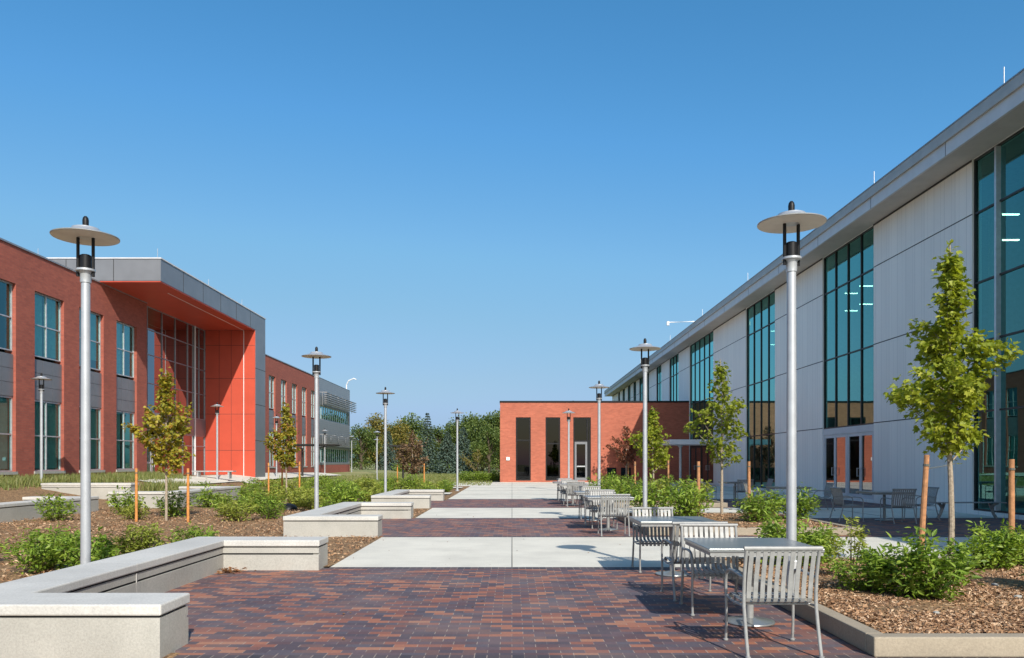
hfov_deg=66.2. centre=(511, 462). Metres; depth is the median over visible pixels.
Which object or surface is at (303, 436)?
window
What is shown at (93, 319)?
window
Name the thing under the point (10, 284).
window
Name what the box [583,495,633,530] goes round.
cafe table
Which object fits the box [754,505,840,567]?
shrub
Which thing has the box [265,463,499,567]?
ground
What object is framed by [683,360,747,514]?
maple tree
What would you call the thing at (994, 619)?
wood chip
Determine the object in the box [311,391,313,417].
window
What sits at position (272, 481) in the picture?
shrub
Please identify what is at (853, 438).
door
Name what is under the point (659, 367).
window
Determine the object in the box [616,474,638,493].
shrub
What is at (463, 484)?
concrete path
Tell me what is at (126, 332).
window
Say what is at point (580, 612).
brick paving
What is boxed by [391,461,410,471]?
shrub
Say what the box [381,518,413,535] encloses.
brick paving
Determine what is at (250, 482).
shrub
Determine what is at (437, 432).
broadleaf tree
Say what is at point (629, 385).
window
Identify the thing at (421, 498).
seat wall
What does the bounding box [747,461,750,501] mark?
wooden stake
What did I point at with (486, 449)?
broadleaf tree
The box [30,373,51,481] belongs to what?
street lamp
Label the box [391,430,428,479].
withered tree
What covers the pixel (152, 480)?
concrete walkway
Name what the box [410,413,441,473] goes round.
spruce tree
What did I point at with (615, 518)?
paving border
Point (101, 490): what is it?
seat wall
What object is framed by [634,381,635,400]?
window
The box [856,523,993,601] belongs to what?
shrub
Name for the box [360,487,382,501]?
shrub
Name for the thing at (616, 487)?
shrub
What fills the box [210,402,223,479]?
street lamp
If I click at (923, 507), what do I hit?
wooden stake
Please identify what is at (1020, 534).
shrub
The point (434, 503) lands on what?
brick paving
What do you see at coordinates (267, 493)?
shrub
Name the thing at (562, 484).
cafe table
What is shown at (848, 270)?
window
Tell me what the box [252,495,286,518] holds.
shrub
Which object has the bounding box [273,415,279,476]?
street lamp
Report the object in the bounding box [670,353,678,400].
window
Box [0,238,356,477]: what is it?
brick school building
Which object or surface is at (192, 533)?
shrub
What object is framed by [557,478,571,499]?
metal armchair
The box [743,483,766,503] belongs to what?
metal armchair
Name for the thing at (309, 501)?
shrub
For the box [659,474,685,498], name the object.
shrub
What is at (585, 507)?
metal armchair
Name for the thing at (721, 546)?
cafe table
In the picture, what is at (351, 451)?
street lamp
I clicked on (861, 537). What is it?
shrub
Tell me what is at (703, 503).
shrub
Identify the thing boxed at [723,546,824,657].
metal armchair
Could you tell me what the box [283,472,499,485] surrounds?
meadow grass
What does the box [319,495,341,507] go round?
shrub
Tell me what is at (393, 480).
shrub
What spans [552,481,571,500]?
cafe table
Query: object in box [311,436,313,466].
window
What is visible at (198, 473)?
bench
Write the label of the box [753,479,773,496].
metal armchair
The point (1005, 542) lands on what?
shrub
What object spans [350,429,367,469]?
broadleaf tree
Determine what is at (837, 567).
shrub
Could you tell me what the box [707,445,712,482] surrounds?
door
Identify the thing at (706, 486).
shrub
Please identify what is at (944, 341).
maple tree
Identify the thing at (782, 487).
cafe table
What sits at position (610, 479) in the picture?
shrub
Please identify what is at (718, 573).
metal armchair
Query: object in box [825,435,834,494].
door
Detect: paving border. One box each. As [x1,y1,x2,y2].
[173,655,1023,657]
[328,567,706,568]
[383,536,990,536]
[414,518,1007,518]
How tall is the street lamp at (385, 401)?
4.520 m
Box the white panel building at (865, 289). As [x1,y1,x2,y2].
[604,67,1023,519]
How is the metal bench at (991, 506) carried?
on the brick paving at (495, 527)
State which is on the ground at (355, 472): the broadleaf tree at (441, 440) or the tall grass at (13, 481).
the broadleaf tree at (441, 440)
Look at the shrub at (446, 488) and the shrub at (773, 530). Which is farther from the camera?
the shrub at (446, 488)
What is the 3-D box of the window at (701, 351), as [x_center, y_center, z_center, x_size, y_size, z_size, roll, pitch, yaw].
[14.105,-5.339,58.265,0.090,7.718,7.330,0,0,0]
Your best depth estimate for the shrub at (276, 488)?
33.30 m
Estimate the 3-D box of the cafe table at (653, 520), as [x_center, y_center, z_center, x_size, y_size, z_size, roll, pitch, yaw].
[2.250,1.186,11.020,1.060,0.780,1.060,0,0,0]
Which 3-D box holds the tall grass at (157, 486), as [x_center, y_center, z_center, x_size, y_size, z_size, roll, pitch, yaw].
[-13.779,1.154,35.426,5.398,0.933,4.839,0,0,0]
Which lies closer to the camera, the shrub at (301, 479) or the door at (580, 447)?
the shrub at (301, 479)
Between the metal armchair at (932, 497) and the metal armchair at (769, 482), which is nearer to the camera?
the metal armchair at (932, 497)
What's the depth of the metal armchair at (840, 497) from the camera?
21.02 m
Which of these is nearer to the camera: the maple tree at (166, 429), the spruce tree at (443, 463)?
the maple tree at (166, 429)
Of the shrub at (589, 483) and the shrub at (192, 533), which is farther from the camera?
the shrub at (589, 483)
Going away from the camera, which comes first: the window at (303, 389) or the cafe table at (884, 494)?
the cafe table at (884, 494)
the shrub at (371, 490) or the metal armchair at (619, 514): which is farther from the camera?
the shrub at (371, 490)
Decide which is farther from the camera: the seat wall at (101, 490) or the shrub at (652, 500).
the seat wall at (101, 490)
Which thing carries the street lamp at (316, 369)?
on the mulch bed
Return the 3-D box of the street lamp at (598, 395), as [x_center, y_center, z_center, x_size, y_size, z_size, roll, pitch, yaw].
[3.140,-0.680,28.300,0.746,4.520,0.746,0,0,8]
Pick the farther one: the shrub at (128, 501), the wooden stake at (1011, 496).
the shrub at (128, 501)
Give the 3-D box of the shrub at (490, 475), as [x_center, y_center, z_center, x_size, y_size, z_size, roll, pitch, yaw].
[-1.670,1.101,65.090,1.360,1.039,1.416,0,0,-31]
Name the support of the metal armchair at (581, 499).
on the brick paving at (495, 527)
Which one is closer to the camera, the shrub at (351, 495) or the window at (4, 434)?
the shrub at (351, 495)
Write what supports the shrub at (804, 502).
on the planter at (751, 531)
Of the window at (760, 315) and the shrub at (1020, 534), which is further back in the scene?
the window at (760, 315)
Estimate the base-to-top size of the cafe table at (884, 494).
0.780 m
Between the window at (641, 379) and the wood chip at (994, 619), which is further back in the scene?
the window at (641, 379)
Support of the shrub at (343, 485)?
on the mulch bed
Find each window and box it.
[0,280,11,350]
[0,396,17,474]
[34,400,65,473]
[35,292,60,361]
[79,308,100,370]
[79,406,104,472]
[116,321,133,377]
[116,411,134,471]
[147,437,161,472]
[269,376,273,408]
[269,431,275,467]
[281,380,284,410]
[292,384,295,413]
[302,387,304,415]
[302,435,307,466]
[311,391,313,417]
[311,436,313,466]
[320,405,347,424]
[320,448,347,462]
[516,417,530,480]
[546,417,559,480]
[573,417,590,441]
[607,468,615,478]
[621,468,630,478]
[628,385,629,400]
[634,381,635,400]
[640,377,642,400]
[647,373,648,400]
[657,365,660,400]
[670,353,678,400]
[690,331,712,438]
[747,290,774,488]
[824,226,873,428]
[974,127,1023,514]
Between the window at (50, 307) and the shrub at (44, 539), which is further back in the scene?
the window at (50, 307)
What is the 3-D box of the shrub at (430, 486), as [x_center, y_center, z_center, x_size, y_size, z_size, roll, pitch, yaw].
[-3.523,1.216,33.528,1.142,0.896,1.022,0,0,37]
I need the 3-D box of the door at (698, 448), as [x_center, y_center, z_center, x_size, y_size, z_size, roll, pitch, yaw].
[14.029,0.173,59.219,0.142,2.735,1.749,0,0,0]
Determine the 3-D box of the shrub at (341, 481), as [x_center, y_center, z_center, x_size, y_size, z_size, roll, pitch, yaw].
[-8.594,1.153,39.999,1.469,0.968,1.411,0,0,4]
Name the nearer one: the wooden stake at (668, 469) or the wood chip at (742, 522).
the wood chip at (742, 522)
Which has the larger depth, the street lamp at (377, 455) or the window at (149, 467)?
the street lamp at (377, 455)
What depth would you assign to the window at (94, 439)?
38.17 m
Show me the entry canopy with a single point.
(680, 443)
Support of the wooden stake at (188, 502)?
on the ground at (355, 472)
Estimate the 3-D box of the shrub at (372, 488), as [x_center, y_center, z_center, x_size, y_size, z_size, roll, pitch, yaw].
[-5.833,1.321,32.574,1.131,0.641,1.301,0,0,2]
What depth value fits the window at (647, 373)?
81.26 m
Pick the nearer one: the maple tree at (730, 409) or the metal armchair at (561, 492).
the maple tree at (730, 409)
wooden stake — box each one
[135,468,137,521]
[186,468,189,522]
[268,463,269,491]
[281,466,282,485]
[634,462,635,483]
[667,460,668,485]
[697,461,699,514]
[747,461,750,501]
[919,455,929,544]
[1008,459,1014,562]
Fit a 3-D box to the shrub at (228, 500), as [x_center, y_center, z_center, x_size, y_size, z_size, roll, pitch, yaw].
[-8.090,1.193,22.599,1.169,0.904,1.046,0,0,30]
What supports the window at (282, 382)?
in the brick school building at (150, 317)
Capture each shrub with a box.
[0,521,79,574]
[20,526,79,558]
[32,488,79,520]
[46,526,123,567]
[106,522,168,554]
[107,485,146,514]
[114,502,154,519]
[151,491,196,516]
[163,520,219,542]
[193,484,224,507]
[197,478,219,485]
[208,488,247,516]
[212,499,261,521]
[237,482,263,498]
[240,475,265,486]
[241,489,277,513]
[248,489,282,503]
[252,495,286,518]
[261,478,280,488]
[262,481,284,487]
[265,485,287,498]
[272,489,285,502]
[276,486,313,500]
[278,486,313,506]
[283,481,302,489]
[286,487,308,504]
[291,493,328,509]
[292,473,309,483]
[296,481,311,488]
[307,474,328,489]
[319,483,347,504]
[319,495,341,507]
[320,479,331,491]
[327,477,360,498]
[330,475,353,488]
[333,480,370,502]
[358,481,383,490]
[358,487,383,497]
[359,479,377,488]
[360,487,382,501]
[381,473,399,488]
[381,483,399,492]
[387,486,416,490]
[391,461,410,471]
[394,479,415,488]
[399,474,424,488]
[416,480,434,487]
[418,484,440,488]
[420,481,442,488]
[437,483,452,492]
[438,477,454,489]
[458,471,471,480]
[464,469,475,480]
[468,471,482,480]
[479,471,493,480]
[486,470,496,480]
[491,469,499,480]
[585,473,608,488]
[594,469,629,501]
[604,470,625,486]
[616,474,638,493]
[619,473,642,501]
[622,470,675,515]
[637,479,670,498]
[658,475,710,515]
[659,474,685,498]
[672,475,716,515]
[679,478,713,500]
[729,485,785,521]
[740,485,785,518]
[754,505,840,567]
[770,482,821,518]
[798,523,849,563]
[822,543,904,592]
[825,514,869,578]
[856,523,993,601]
[954,520,1023,569]
[986,518,1023,565]
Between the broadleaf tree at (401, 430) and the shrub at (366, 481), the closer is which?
the shrub at (366, 481)
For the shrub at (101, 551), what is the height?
0.733 m
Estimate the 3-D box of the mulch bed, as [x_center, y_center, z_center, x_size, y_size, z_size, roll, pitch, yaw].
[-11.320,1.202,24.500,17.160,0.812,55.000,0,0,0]
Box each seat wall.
[0,496,98,522]
[0,537,327,657]
[41,483,138,498]
[108,486,240,507]
[283,502,413,536]
[371,489,444,508]
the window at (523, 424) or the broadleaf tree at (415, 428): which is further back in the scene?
the broadleaf tree at (415, 428)
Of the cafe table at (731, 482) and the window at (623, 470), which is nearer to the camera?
the cafe table at (731, 482)
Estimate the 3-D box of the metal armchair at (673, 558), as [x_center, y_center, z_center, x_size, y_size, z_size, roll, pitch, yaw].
[2.131,1.129,9.240,0.634,0.903,0.704,0,0,-2]
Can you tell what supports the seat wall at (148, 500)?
on the ground at (355, 472)
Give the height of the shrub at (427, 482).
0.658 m
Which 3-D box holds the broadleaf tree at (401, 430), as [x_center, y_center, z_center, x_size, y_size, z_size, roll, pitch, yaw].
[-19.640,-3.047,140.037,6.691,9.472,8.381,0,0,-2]
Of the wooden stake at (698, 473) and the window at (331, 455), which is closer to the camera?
the wooden stake at (698, 473)
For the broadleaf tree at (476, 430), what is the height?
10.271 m
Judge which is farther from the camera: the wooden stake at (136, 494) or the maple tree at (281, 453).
the maple tree at (281, 453)
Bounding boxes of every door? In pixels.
[575,442,586,480]
[690,447,694,480]
[695,446,700,480]
[701,446,706,481]
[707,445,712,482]
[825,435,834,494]
[834,434,845,495]
[848,433,859,496]
[860,431,872,499]
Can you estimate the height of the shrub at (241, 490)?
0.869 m
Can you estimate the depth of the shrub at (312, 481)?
43.11 m
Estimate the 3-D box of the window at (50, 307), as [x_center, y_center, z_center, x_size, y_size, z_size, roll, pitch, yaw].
[-20.222,-5.830,33.975,0.165,2.720,2.150,0,0,0]
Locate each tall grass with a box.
[0,470,191,489]
[131,477,269,497]
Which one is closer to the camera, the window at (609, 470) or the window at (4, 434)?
the window at (4, 434)
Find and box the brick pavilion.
[500,401,688,481]
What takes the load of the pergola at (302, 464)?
on the ground at (355, 472)
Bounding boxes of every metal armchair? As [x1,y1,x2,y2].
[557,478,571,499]
[560,482,576,497]
[561,480,577,504]
[566,481,584,506]
[578,486,602,518]
[584,489,610,525]
[589,490,617,528]
[597,494,629,535]
[631,507,681,572]
[660,521,727,600]
[679,523,742,615]
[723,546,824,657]
[733,480,752,502]
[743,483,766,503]
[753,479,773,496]
[808,483,834,510]
[828,487,863,521]
[880,489,917,523]
[903,487,939,520]
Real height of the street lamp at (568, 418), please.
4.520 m
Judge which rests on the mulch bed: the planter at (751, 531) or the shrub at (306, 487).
the shrub at (306, 487)
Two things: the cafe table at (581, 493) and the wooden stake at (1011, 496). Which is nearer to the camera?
the wooden stake at (1011, 496)
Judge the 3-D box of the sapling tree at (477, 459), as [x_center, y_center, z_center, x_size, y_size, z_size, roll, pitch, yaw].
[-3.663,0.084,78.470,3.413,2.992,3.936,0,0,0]
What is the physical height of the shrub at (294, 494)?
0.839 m
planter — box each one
[595,495,727,507]
[617,512,859,534]
[711,557,1023,656]
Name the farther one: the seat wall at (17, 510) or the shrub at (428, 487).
the shrub at (428, 487)
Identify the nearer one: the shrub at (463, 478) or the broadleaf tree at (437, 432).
the shrub at (463, 478)
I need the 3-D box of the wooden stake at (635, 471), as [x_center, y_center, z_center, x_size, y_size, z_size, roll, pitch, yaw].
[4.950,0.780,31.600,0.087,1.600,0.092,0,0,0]
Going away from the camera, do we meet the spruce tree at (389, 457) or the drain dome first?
the drain dome
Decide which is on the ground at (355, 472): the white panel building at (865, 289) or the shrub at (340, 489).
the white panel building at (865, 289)
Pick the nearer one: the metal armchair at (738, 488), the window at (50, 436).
the metal armchair at (738, 488)
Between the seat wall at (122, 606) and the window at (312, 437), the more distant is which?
the window at (312, 437)
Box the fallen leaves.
[217,566,256,573]
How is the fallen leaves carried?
on the brick paving at (217, 603)
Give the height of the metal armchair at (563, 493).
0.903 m
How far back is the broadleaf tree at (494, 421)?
131.18 m
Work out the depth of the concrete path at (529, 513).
24.14 m
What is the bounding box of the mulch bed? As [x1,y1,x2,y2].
[0,474,469,657]
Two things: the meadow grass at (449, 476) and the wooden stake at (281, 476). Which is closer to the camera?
the wooden stake at (281, 476)
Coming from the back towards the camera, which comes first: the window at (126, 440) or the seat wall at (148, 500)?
the window at (126, 440)
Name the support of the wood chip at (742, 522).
in the planter at (751, 531)
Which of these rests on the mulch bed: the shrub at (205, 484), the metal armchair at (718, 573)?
the shrub at (205, 484)
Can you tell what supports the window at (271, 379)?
in the brick school building at (150, 317)
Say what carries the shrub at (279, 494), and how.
on the mulch bed
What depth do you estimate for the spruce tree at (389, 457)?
117.69 m
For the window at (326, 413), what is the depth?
88.62 m
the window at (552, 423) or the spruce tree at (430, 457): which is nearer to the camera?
the window at (552, 423)
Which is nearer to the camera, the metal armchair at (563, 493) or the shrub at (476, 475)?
the metal armchair at (563, 493)
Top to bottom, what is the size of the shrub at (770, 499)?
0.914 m
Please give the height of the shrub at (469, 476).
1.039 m
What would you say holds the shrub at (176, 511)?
on the mulch bed
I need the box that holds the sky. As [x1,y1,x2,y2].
[0,0,1023,462]
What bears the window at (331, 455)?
in the brick school building at (150, 317)
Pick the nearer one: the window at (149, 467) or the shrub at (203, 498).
the shrub at (203, 498)
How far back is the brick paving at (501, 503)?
29.98 m
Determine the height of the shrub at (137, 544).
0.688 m
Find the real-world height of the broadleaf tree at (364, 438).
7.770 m
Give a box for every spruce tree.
[375,431,398,470]
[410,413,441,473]
[430,431,461,473]
[449,427,478,472]
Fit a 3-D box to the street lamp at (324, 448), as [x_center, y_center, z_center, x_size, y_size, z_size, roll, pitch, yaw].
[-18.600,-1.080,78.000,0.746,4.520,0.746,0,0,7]
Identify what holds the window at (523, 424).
in the brick pavilion
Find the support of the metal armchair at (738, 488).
on the brick paving at (501, 503)
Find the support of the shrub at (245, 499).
on the mulch bed
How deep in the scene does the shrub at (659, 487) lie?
29.73 m
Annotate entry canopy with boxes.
[662,439,717,482]
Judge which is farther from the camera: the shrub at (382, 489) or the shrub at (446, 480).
the shrub at (446, 480)
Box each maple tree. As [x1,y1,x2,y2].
[121,367,195,520]
[260,402,300,499]
[623,406,672,478]
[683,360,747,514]
[883,239,1023,561]
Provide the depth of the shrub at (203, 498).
27.33 m
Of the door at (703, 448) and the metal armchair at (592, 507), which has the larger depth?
the door at (703, 448)
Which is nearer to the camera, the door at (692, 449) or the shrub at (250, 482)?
the shrub at (250, 482)
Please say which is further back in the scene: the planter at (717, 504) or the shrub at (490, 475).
the shrub at (490, 475)
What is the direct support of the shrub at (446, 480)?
on the mulch bed
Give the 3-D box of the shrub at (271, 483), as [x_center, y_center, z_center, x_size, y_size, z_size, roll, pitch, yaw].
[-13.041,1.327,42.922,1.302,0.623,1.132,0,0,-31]
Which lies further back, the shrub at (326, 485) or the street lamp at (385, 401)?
the shrub at (326, 485)
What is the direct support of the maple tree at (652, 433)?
on the planter at (717, 504)
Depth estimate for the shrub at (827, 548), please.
11.21 m
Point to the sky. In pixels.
(467, 206)
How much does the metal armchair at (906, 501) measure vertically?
0.903 m
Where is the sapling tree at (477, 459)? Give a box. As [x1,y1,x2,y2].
[459,448,491,470]
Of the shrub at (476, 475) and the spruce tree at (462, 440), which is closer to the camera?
the shrub at (476, 475)
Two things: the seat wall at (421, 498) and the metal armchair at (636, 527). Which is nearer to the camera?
the metal armchair at (636, 527)
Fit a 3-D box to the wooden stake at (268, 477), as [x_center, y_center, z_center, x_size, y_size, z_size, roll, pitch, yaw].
[-10.200,0.855,32.900,0.077,1.650,0.080,0,0,0]
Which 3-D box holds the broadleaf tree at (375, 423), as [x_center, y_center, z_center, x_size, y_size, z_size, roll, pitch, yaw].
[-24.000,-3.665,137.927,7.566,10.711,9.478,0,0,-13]
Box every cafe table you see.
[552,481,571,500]
[558,483,588,504]
[573,491,615,520]
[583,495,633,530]
[629,516,714,576]
[684,538,824,626]
[718,481,745,500]
[766,486,810,488]
[855,491,912,520]
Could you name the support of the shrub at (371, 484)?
on the mulch bed
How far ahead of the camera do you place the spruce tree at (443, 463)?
107.68 m
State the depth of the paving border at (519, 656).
6.38 m
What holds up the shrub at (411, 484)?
on the mulch bed
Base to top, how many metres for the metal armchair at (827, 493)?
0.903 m
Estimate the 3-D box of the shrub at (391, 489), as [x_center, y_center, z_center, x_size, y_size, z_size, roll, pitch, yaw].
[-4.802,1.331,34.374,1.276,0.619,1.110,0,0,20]
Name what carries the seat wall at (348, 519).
on the ground at (355, 472)
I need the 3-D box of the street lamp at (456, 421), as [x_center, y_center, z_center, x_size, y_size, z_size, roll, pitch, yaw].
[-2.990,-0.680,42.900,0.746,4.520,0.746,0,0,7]
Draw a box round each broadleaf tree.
[350,423,380,469]
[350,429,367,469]
[355,412,394,469]
[387,419,420,466]
[391,412,433,466]
[424,424,454,465]
[435,421,462,464]
[443,411,480,466]
[462,412,499,471]
[469,424,499,472]
[471,410,499,469]
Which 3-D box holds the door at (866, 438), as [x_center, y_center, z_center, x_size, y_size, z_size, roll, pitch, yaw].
[14.029,0.173,31.088,0.142,2.735,1.117,0,0,0]
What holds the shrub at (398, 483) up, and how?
on the mulch bed
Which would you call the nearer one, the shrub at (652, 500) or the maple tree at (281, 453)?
the shrub at (652, 500)
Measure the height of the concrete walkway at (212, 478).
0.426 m
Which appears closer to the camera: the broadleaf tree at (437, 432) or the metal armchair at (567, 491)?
the metal armchair at (567, 491)
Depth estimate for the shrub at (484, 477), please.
64.36 m
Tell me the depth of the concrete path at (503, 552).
13.88 m
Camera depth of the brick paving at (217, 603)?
9.37 m
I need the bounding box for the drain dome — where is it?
[279,503,297,509]
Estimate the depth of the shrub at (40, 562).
11.18 m
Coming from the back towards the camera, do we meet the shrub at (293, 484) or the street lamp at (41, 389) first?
the shrub at (293, 484)
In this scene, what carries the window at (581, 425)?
in the brick pavilion
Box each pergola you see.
[275,444,340,475]
[387,445,425,477]
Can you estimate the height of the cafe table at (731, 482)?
0.780 m
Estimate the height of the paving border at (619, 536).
0.030 m
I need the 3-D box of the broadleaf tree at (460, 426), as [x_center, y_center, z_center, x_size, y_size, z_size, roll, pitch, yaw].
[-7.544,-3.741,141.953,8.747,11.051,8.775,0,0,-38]
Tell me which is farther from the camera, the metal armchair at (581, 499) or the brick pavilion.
the brick pavilion
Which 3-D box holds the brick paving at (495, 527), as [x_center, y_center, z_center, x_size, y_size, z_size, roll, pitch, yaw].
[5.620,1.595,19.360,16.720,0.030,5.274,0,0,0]
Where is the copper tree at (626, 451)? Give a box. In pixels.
[603,426,638,479]
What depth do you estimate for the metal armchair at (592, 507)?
19.18 m
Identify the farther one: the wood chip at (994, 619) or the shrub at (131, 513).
the shrub at (131, 513)
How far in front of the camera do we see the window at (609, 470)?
62.08 m
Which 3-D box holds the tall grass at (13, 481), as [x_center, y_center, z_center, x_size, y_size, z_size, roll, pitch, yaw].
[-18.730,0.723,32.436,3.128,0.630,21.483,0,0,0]
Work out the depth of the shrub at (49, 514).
20.96 m
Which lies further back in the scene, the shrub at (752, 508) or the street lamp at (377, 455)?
the street lamp at (377, 455)
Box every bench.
[192,471,235,478]
[933,502,1006,518]
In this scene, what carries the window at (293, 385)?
in the brick school building at (150, 317)
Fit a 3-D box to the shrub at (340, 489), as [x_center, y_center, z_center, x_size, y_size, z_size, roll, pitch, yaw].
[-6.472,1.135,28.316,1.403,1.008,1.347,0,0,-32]
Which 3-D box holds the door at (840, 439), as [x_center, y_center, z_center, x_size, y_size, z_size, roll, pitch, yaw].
[14.029,0.173,33.562,0.142,2.735,1.167,0,0,0]
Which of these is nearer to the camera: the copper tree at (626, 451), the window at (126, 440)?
the window at (126, 440)
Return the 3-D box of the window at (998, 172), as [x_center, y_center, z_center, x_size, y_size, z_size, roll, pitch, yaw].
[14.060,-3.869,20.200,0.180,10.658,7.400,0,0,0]
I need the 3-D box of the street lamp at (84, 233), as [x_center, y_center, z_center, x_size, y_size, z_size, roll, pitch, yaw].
[-5.100,-0.680,9.390,0.746,4.520,0.746,0,0,3]
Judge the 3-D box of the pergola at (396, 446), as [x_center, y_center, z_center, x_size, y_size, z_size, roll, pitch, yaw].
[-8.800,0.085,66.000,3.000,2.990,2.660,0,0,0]
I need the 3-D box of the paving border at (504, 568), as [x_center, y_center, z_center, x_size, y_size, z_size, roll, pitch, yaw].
[5.620,1.595,11.718,16.720,0.030,0.203,0,0,0]
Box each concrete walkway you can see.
[134,479,451,493]
[154,473,337,483]
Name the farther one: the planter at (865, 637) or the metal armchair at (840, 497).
the metal armchair at (840, 497)
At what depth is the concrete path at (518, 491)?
40.83 m
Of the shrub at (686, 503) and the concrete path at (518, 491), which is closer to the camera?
the shrub at (686, 503)
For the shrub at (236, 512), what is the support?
on the mulch bed
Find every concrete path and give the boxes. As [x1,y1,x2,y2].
[331,537,997,566]
[416,508,1001,517]
[449,482,832,498]
[453,482,472,485]
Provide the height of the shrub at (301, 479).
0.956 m
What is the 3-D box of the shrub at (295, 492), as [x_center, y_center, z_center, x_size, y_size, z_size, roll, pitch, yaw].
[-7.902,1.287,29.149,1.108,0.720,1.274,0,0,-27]
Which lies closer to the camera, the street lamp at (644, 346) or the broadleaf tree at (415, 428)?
the street lamp at (644, 346)
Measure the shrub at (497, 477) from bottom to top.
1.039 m
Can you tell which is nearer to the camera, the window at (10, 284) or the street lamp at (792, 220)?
the street lamp at (792, 220)
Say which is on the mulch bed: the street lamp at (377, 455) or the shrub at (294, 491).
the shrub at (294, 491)
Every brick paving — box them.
[164,568,327,652]
[178,569,869,654]
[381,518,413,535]
[385,519,1023,535]
[431,500,444,507]
[433,499,912,507]
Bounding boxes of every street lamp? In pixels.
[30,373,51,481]
[49,216,119,563]
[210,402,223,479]
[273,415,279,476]
[302,347,330,508]
[322,429,326,472]
[349,435,353,471]
[373,431,380,479]
[376,387,394,491]
[451,408,462,490]
[563,408,574,479]
[589,381,608,501]
[629,338,660,515]
[757,201,826,588]
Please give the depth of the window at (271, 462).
65.70 m
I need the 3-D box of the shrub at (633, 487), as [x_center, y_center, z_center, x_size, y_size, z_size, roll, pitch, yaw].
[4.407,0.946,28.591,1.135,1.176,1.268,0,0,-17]
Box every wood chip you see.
[627,513,849,527]
[725,557,1023,632]

